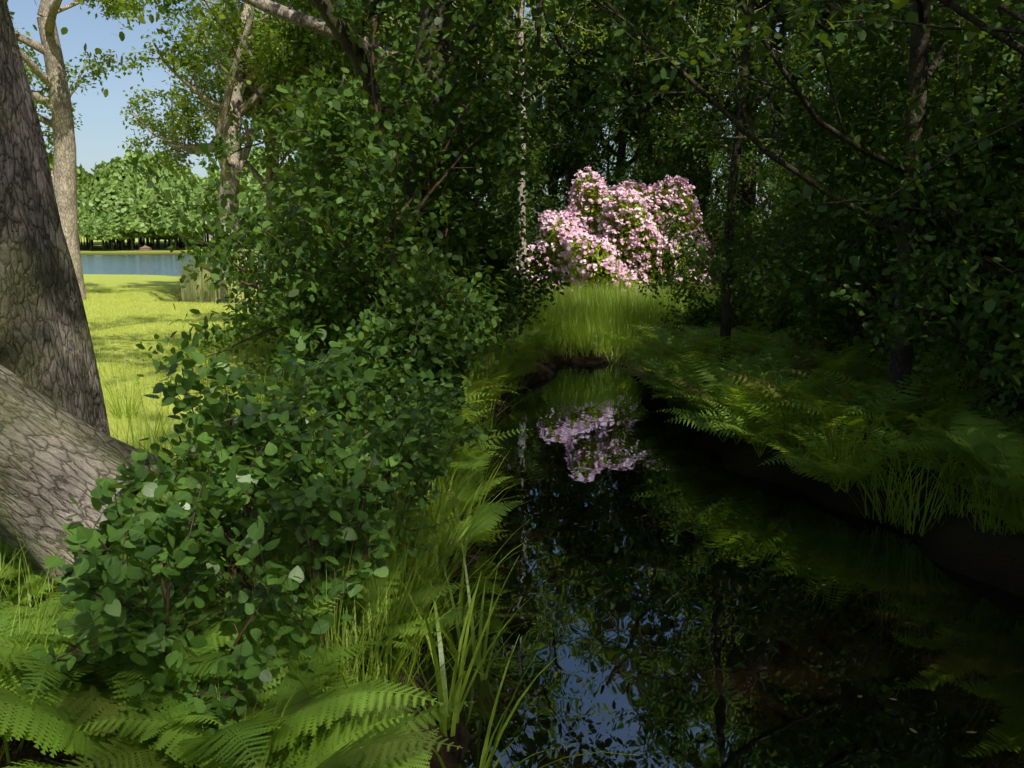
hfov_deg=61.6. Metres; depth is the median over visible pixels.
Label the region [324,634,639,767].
tuft
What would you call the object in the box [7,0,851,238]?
sky
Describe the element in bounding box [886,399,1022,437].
fern
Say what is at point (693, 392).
fern
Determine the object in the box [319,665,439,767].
fern
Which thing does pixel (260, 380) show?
tuft
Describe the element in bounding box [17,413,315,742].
shrub
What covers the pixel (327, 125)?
tree
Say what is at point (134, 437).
tuft
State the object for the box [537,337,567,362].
tuft
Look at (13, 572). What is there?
fern
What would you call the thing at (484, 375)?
tuft
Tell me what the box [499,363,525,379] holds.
fern
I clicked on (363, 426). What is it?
fern
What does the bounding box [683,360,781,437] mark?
tuft
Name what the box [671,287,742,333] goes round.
shrub
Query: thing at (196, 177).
tree
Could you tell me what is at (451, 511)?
tuft
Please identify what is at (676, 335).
fern
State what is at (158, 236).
tree
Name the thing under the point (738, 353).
fern
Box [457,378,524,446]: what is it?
tuft
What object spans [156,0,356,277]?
tree
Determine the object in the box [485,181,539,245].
shrub
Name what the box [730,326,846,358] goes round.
fern
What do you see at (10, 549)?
fern
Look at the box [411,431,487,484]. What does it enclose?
fern
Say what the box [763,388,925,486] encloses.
tuft
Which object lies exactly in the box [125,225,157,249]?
tree
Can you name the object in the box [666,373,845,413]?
fern
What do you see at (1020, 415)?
fern
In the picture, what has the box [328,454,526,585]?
tuft
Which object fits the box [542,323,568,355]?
tuft
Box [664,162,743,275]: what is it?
shrub
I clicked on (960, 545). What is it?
ground
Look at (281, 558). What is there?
fern
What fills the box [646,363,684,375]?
fern
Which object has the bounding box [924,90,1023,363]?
tree
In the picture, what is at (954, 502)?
tuft
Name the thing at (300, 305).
shrub
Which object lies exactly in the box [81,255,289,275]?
lake water
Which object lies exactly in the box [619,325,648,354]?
tuft
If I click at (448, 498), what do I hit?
tuft
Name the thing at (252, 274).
tree
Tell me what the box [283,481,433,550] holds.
fern
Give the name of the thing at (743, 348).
fern
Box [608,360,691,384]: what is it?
fern
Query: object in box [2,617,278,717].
fern
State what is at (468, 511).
tuft
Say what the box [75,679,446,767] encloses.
fern
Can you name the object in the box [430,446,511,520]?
fern
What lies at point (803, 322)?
shrub
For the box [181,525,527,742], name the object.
tuft
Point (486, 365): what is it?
tuft
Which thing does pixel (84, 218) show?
tree
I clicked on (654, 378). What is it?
fern
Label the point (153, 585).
fern
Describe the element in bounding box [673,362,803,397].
fern
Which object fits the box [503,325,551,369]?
tuft
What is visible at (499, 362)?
tuft
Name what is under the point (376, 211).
shrub
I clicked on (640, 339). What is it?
tuft
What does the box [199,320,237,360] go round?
tuft
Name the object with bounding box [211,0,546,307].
tree
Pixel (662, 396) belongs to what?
fern
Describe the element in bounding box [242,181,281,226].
tree
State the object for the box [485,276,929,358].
pond grass
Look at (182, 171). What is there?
tree
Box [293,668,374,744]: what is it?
fern
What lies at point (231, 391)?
tuft
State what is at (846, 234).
shrub
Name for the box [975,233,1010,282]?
shrub
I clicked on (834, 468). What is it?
fern
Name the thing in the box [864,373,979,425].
fern
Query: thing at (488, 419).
tuft
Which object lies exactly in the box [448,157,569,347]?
shrub
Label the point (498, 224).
shrub
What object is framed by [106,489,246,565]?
fern
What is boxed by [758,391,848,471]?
tuft
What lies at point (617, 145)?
forest alder
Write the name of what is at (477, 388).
tuft
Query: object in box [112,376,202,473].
tuft
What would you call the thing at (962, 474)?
fern
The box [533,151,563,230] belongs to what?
forest alder
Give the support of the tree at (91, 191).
on the ground at (960, 545)
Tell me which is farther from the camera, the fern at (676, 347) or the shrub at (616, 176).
the shrub at (616, 176)
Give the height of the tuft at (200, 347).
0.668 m
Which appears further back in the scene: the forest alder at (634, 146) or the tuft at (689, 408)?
the forest alder at (634, 146)
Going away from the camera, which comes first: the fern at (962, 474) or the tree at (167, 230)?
the fern at (962, 474)
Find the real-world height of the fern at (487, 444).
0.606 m
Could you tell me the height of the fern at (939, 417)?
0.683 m
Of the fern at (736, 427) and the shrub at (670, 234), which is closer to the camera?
the fern at (736, 427)
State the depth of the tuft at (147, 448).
6.34 m
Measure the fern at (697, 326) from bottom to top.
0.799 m
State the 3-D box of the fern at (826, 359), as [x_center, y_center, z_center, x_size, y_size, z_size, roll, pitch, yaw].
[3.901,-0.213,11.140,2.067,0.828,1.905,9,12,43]
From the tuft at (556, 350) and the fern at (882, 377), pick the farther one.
the tuft at (556, 350)
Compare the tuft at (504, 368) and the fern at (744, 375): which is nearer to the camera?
the fern at (744, 375)
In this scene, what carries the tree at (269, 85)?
on the ground at (960, 545)
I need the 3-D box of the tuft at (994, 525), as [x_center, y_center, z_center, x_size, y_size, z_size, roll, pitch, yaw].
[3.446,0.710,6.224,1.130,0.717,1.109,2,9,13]
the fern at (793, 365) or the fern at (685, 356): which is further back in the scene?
the fern at (685, 356)
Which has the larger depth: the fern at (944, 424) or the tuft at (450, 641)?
the fern at (944, 424)
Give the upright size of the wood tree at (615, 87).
15.905 m
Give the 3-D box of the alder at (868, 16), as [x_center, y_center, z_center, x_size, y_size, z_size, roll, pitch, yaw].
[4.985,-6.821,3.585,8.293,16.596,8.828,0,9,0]
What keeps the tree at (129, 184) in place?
on the ground at (960, 545)
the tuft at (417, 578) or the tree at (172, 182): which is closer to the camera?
the tuft at (417, 578)
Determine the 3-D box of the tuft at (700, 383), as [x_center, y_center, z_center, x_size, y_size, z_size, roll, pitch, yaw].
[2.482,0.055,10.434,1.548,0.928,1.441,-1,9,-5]
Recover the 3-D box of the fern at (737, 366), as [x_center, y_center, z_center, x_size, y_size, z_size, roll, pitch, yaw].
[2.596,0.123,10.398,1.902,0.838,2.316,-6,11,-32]
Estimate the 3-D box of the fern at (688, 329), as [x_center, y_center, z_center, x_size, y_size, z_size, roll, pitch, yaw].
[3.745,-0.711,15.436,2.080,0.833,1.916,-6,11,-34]
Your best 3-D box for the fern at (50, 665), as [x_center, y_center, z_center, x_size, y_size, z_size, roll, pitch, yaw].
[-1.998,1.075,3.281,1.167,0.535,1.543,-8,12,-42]
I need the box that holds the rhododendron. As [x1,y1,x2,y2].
[509,165,716,296]
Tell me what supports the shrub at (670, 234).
on the ground at (960, 545)
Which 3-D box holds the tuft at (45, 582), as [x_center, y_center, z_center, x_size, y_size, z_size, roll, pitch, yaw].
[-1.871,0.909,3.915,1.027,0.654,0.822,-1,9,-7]
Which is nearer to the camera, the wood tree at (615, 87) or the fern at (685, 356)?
the fern at (685, 356)
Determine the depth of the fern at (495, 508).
6.25 m
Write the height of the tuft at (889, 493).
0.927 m
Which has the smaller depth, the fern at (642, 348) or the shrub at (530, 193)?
the fern at (642, 348)
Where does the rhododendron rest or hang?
on the ground at (960, 545)
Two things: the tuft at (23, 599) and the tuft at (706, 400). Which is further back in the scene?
the tuft at (706, 400)
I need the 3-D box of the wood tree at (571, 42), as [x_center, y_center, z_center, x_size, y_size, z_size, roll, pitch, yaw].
[-0.638,-13.262,34.202,11.790,19.488,11.837,0,9,-2]
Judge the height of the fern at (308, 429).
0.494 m
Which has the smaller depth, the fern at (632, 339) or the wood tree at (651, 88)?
the fern at (632, 339)
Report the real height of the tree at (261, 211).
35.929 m
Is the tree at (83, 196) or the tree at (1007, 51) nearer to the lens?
the tree at (1007, 51)
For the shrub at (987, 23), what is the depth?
17.31 m
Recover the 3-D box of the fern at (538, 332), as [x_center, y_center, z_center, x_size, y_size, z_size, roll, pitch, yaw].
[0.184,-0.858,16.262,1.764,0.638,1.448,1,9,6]
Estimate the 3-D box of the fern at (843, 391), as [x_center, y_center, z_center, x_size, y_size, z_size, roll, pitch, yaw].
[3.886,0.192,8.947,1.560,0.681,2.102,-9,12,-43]
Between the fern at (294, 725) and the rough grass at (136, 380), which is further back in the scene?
the rough grass at (136, 380)
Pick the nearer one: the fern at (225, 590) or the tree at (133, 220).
the fern at (225, 590)
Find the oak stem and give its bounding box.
[0,364,159,595]
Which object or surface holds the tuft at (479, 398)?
on the ground at (960, 545)
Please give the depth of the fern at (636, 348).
15.24 m
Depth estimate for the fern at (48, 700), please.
2.79 m
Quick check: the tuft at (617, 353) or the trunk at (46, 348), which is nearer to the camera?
the trunk at (46, 348)
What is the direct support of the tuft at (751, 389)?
on the ground at (960, 545)
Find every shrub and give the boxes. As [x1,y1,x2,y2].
[17,413,315,742]
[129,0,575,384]
[179,123,391,356]
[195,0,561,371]
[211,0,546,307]
[222,158,466,360]
[246,146,407,340]
[249,177,463,386]
[302,169,424,335]
[303,239,506,474]
[309,156,509,442]
[374,26,544,329]
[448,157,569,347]
[457,63,564,233]
[471,196,527,280]
[481,69,601,277]
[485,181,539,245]
[504,76,632,263]
[594,163,660,279]
[610,32,772,264]
[613,67,758,262]
[637,144,816,340]
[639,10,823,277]
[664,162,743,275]
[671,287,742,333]
[683,213,747,280]
[691,45,978,361]
[705,0,1023,354]
[708,164,836,338]
[738,47,960,282]
[748,116,843,233]
[752,17,1016,345]
[756,175,789,230]
[759,96,1004,357]
[765,99,874,262]
[786,80,996,341]
[789,220,998,360]
[808,69,1023,431]
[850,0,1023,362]
[863,210,1023,409]
[878,0,1018,123]
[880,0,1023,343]
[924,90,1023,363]
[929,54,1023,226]
[929,193,1023,395]
[948,26,1023,249]
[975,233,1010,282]
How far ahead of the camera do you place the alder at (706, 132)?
10.85 m
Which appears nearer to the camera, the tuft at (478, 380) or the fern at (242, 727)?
the fern at (242, 727)
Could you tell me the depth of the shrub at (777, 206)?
21.09 m
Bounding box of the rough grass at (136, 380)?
[98,311,478,581]
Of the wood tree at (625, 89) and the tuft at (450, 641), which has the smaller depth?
the tuft at (450, 641)
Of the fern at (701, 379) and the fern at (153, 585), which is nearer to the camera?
the fern at (153, 585)
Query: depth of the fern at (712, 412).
9.62 m
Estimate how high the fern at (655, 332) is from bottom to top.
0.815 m
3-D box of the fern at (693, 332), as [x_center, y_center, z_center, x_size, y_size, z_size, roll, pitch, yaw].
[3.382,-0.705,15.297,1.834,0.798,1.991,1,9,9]
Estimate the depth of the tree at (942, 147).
9.61 m
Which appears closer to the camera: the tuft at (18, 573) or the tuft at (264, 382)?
the tuft at (18, 573)
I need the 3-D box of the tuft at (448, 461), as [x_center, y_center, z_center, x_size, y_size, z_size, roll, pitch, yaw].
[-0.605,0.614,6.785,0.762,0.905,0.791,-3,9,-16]
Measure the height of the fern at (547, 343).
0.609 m
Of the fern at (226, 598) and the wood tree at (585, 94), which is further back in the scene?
the wood tree at (585, 94)
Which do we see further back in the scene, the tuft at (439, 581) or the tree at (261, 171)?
the tree at (261, 171)
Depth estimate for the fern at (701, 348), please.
13.26 m
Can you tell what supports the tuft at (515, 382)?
on the ground at (960, 545)
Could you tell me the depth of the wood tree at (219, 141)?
27.31 m
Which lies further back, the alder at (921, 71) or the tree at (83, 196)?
the tree at (83, 196)
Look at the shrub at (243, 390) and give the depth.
4.64 m
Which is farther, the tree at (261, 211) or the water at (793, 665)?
the tree at (261, 211)
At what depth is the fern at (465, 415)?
9.03 m
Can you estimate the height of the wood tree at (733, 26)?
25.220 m
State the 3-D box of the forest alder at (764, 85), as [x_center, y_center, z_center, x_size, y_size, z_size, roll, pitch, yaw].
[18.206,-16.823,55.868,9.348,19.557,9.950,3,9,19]
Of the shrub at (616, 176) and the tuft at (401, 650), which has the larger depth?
the shrub at (616, 176)
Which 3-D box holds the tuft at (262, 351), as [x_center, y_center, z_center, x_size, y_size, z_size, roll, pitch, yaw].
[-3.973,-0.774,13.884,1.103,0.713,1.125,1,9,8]
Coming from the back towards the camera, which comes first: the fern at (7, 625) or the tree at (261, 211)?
the tree at (261, 211)
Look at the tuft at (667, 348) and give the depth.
12.88 m
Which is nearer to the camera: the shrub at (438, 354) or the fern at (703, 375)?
the shrub at (438, 354)
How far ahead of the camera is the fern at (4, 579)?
4.03 m
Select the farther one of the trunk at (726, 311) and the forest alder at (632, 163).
the forest alder at (632, 163)
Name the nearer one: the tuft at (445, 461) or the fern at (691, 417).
the tuft at (445, 461)
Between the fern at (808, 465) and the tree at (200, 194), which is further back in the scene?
the tree at (200, 194)
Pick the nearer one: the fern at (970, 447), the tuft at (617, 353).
the fern at (970, 447)
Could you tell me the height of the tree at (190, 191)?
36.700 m
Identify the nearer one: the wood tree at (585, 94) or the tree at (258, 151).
the wood tree at (585, 94)
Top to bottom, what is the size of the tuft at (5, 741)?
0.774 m
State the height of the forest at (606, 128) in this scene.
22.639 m
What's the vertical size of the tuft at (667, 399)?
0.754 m
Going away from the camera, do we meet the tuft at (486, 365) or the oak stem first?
the oak stem
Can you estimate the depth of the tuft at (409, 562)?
4.69 m
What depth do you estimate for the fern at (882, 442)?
7.48 m
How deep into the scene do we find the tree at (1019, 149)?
10.01 m
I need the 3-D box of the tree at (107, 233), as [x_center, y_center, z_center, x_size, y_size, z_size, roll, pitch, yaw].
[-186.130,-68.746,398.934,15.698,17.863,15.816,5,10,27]
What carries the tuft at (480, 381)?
on the ground at (960, 545)
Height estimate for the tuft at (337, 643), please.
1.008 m
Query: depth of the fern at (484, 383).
10.94 m
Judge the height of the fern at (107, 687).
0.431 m
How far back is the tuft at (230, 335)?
14.46 m
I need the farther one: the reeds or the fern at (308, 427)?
the reeds
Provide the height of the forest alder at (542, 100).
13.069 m
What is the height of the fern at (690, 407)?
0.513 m
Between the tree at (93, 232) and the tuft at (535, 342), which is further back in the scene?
the tree at (93, 232)
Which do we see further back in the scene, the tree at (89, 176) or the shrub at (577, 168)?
the tree at (89, 176)
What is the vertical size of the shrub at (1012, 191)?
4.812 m
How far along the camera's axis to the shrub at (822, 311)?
11.63 m
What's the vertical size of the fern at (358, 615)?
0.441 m
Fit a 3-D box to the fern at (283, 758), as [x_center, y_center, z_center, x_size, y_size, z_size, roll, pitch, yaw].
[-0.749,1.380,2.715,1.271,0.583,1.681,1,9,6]
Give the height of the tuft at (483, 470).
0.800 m
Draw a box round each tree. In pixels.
[49,153,89,185]
[77,179,89,217]
[77,208,94,250]
[83,183,107,246]
[85,171,93,245]
[86,176,139,249]
[87,217,114,250]
[89,198,110,249]
[90,217,131,250]
[91,156,130,248]
[91,177,136,249]
[97,148,138,248]
[103,198,154,250]
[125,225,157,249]
[132,148,180,248]
[144,234,164,248]
[145,0,549,173]
[151,188,179,245]
[152,236,177,247]
[155,167,186,246]
[155,204,193,249]
[165,195,204,249]
[166,232,203,248]
[169,172,203,246]
[170,178,183,247]
[173,164,190,174]
[176,176,204,238]
[193,173,219,234]
[198,164,220,186]
[219,0,693,329]
[239,0,552,176]
[239,160,265,237]
[241,143,266,168]
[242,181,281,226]
[248,153,265,180]
[257,185,307,226]
[365,2,640,208]
[465,0,632,211]
[480,0,777,279]
[556,5,737,272]
[562,0,878,284]
[570,0,802,212]
[687,0,981,282]
[688,0,1023,410]
[782,0,1019,114]
[795,0,1023,103]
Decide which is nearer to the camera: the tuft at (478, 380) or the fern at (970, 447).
the fern at (970, 447)
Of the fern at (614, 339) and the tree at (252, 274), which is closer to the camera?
the tree at (252, 274)
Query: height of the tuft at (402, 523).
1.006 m
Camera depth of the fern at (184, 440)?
6.97 m
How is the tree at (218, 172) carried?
on the ground at (960, 545)
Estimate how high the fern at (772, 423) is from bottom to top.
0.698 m
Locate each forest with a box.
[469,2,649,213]
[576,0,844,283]
[601,86,727,177]
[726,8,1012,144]
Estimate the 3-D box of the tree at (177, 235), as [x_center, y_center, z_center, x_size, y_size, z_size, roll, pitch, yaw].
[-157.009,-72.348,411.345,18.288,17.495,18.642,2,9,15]
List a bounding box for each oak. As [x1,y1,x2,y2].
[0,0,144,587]
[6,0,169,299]
[31,57,79,127]
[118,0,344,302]
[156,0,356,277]
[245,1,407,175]
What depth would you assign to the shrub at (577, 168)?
30.63 m
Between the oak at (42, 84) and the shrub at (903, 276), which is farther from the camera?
the oak at (42, 84)
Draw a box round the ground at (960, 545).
[0,225,1023,767]
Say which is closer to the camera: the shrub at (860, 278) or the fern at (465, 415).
the fern at (465, 415)
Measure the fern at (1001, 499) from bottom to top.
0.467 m
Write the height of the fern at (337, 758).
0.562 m
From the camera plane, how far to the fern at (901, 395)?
8.44 m
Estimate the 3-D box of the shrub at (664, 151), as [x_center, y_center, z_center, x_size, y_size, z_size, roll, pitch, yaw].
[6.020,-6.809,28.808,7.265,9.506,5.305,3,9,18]
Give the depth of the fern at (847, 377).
9.64 m
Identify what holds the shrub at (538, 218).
on the ground at (960, 545)
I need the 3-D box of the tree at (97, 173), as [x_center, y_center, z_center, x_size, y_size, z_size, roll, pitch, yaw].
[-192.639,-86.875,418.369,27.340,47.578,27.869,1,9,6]
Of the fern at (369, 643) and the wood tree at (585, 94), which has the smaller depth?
the fern at (369, 643)
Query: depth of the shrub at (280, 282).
11.56 m
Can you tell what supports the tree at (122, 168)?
on the ground at (960, 545)
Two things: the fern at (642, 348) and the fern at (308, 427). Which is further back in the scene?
the fern at (642, 348)
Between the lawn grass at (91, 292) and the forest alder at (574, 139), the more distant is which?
the forest alder at (574, 139)
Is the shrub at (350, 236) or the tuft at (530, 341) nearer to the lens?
the shrub at (350, 236)
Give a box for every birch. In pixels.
[373,0,607,295]
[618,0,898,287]
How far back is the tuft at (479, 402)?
9.66 m
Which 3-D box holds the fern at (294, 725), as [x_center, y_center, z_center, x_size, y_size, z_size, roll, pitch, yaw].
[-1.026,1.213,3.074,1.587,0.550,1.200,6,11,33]
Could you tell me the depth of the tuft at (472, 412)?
9.23 m
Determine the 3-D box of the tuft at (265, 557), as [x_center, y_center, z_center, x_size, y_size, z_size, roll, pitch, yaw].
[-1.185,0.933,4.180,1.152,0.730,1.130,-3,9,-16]
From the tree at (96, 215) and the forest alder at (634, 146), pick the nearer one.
the forest alder at (634, 146)
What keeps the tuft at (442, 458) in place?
on the ground at (960, 545)
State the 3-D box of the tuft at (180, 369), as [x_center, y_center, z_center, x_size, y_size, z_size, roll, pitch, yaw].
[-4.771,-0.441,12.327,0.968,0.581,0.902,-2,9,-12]
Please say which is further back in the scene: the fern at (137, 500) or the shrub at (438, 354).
the shrub at (438, 354)
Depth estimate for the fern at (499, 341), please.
14.91 m
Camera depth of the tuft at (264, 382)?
9.30 m
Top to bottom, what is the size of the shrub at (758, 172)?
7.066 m
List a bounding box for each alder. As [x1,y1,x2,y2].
[359,0,994,428]
[526,77,611,224]
[527,49,565,262]
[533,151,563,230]
[564,121,632,233]
[593,81,660,262]
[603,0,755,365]
[609,126,687,180]
[626,114,687,228]
[634,16,775,203]
[660,0,1023,281]
[669,0,1023,372]
[717,27,827,216]
[806,0,1020,337]
[878,0,1023,55]
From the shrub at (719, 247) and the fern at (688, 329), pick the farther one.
the shrub at (719, 247)
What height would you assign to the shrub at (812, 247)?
5.933 m
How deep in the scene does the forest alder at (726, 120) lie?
56.83 m
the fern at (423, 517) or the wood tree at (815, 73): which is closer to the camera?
the fern at (423, 517)
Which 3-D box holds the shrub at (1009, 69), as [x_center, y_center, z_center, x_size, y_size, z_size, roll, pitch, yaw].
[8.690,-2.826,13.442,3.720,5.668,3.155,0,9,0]
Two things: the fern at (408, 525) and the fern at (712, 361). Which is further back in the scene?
the fern at (712, 361)
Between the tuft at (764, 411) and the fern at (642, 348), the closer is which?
the tuft at (764, 411)
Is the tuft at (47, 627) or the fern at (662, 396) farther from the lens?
the fern at (662, 396)
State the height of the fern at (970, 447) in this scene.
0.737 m
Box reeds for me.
[176,245,307,304]
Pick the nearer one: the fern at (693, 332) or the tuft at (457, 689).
the tuft at (457, 689)
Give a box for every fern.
[0,523,205,625]
[0,541,106,603]
[0,542,114,628]
[0,552,72,586]
[0,576,196,740]
[0,576,223,647]
[0,592,169,703]
[0,596,59,671]
[0,602,81,744]
[0,616,257,767]
[0,675,253,767]
[2,536,226,710]
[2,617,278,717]
[12,590,444,767]
[51,568,171,616]
[66,583,343,767]
[70,605,302,708]
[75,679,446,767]
[94,662,462,767]
[99,671,351,750]
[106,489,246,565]
[138,497,357,604]
[145,560,345,619]
[170,427,244,474]
[189,645,475,767]
[227,548,479,644]
[230,508,295,559]
[239,504,335,559]
[245,556,443,660]
[248,407,342,454]
[261,604,434,678]
[278,402,343,442]
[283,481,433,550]
[290,414,444,484]
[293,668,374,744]
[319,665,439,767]
[322,408,493,460]
[325,512,462,596]
[326,440,431,495]
[332,489,439,537]
[368,568,488,652]
[389,480,447,540]
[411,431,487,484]
[412,498,521,554]
[430,428,527,458]
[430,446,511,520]
[435,436,505,488]
[439,427,505,456]
[448,375,509,426]
[450,381,503,411]
[463,370,523,400]
[469,381,517,404]
[472,362,535,394]
[483,333,515,352]
[486,322,563,351]
[494,324,558,351]
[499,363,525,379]
[598,330,637,346]
[605,324,713,347]
[605,356,676,384]
[607,344,699,382]
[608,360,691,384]
[609,363,690,412]
[617,343,696,374]
[620,343,665,357]
[623,323,734,347]
[626,355,804,415]
[629,324,748,366]
[635,370,680,396]
[638,345,798,384]
[639,359,742,385]
[644,349,730,368]
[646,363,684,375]
[649,384,689,408]
[650,330,747,369]
[650,384,713,394]
[652,354,859,430]
[654,391,751,441]
[655,324,743,348]
[656,342,701,356]
[657,318,750,343]
[657,359,791,393]
[664,320,770,354]
[664,380,853,442]
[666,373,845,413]
[669,393,757,443]
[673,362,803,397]
[675,323,766,347]
[676,325,799,363]
[676,388,758,402]
[677,385,701,414]
[678,368,764,384]
[679,341,776,363]
[694,399,805,456]
[696,350,743,367]
[710,381,917,456]
[722,343,881,395]
[723,373,928,426]
[729,380,908,428]
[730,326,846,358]
[732,334,888,390]
[736,416,902,457]
[742,415,920,491]
[761,371,981,443]
[774,427,943,492]
[781,369,984,421]
[785,355,867,383]
[787,348,922,386]
[821,365,958,398]
[834,377,991,443]
[839,430,979,474]
[841,377,873,391]
[849,363,979,398]
[855,420,1021,485]
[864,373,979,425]
[878,400,1023,470]
[883,364,1013,406]
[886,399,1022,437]
[903,409,1023,509]
[913,461,1020,503]
[935,405,1023,436]
[953,437,1023,496]
[967,463,1023,532]
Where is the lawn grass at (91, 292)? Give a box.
[83,285,313,501]
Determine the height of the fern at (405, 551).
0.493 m
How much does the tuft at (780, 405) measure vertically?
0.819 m
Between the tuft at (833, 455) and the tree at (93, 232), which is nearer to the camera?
the tuft at (833, 455)
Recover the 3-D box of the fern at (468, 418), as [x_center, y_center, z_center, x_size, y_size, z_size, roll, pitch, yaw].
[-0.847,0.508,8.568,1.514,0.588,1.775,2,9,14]
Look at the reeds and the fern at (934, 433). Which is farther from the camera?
the reeds
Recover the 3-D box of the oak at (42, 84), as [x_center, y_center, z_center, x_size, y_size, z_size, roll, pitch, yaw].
[-18.537,-10.011,23.468,10.655,16.442,10.288,0,9,0]
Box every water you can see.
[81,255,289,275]
[422,362,1023,767]
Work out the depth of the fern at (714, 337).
13.52 m
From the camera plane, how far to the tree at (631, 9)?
9.87 m
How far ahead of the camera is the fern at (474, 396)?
8.55 m
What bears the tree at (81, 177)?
on the ground at (960, 545)
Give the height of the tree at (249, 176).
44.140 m
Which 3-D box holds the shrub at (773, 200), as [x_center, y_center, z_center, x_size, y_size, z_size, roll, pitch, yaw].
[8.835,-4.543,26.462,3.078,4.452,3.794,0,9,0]
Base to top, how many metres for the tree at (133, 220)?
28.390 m
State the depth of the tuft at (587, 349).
17.53 m
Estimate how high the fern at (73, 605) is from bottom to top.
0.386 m
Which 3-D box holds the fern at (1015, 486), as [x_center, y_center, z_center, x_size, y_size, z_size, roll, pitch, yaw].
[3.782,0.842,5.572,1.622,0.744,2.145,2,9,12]
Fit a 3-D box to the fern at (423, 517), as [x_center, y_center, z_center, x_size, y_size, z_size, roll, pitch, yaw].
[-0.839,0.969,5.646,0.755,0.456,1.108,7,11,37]
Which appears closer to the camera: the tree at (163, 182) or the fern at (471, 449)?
the fern at (471, 449)
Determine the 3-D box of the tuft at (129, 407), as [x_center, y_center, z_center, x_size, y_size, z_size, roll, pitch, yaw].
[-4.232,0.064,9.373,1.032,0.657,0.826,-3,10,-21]
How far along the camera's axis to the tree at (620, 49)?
26.45 m
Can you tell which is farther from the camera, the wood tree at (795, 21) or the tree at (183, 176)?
the tree at (183, 176)
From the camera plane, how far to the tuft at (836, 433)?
7.99 m
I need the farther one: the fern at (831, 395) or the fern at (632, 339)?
the fern at (632, 339)
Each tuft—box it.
[0,510,143,619]
[0,534,63,626]
[0,535,50,648]
[0,535,129,642]
[0,548,102,762]
[0,553,90,733]
[66,666,343,767]
[100,360,154,418]
[111,403,198,507]
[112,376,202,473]
[112,421,161,450]
[128,400,197,481]
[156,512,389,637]
[159,340,205,371]
[172,320,215,360]
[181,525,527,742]
[191,338,233,373]
[192,508,432,725]
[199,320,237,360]
[200,357,268,415]
[211,312,249,349]
[227,313,260,351]
[235,357,302,417]
[243,365,273,398]
[246,326,284,356]
[281,503,491,619]
[283,509,470,614]
[321,452,480,669]
[324,559,484,705]
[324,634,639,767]
[325,552,490,674]
[327,455,525,613]
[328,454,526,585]
[335,431,503,521]
[336,453,453,596]
[336,513,484,635]
[336,556,528,736]
[343,450,530,571]
[347,533,533,681]
[357,417,476,503]
[384,412,489,498]
[386,446,476,583]
[386,446,519,549]
[395,413,468,514]
[396,520,528,626]
[401,512,492,594]
[406,445,511,542]
[436,420,497,489]
[453,426,507,483]
[457,377,490,449]
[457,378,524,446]
[459,357,511,415]
[460,357,520,420]
[461,368,499,406]
[461,374,504,421]
[462,363,491,409]
[464,352,522,402]
[464,378,493,424]
[465,340,522,385]
[469,341,514,389]
[470,346,520,398]
[478,372,542,428]
[490,351,531,385]
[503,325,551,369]
[503,351,537,393]
[512,320,551,360]
[512,324,550,358]
[528,320,557,358]
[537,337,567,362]
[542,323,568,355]
[569,319,595,356]
[600,336,631,363]
[618,319,677,355]
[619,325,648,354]
[622,322,720,368]
[626,324,663,352]
[641,358,710,407]
[657,348,718,369]
[663,348,750,420]
[665,369,709,427]
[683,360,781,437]
[683,379,755,424]
[706,357,798,430]
[722,368,846,441]
[732,365,846,449]
[738,376,798,435]
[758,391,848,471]
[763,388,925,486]
[772,395,916,464]
[808,414,977,524]
[815,410,989,536]
[836,419,935,491]
[896,430,1018,517]
[905,450,1023,534]
[923,416,1023,534]
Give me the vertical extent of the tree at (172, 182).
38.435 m
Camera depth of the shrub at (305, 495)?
3.60 m
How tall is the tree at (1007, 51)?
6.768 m
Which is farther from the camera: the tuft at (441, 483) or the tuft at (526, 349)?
the tuft at (526, 349)
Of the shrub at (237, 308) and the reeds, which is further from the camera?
the reeds
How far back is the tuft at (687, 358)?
12.21 m
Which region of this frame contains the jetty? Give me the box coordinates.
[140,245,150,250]
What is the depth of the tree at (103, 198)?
396.77 m
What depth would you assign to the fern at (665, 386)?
11.53 m
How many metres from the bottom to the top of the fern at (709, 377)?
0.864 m
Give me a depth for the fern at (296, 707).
3.02 m
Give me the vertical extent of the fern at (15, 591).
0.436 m
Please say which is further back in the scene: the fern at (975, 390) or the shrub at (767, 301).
the shrub at (767, 301)
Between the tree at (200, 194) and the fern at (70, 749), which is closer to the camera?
the fern at (70, 749)
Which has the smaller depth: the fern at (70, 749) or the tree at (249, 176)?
the fern at (70, 749)
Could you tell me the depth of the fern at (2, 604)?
3.74 m
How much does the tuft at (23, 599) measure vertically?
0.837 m
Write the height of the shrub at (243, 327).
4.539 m
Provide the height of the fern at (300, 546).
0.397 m
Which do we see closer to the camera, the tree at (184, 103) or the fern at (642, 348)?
the fern at (642, 348)
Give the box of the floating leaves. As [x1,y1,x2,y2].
[496,383,993,754]
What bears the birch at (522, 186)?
on the ground at (960, 545)

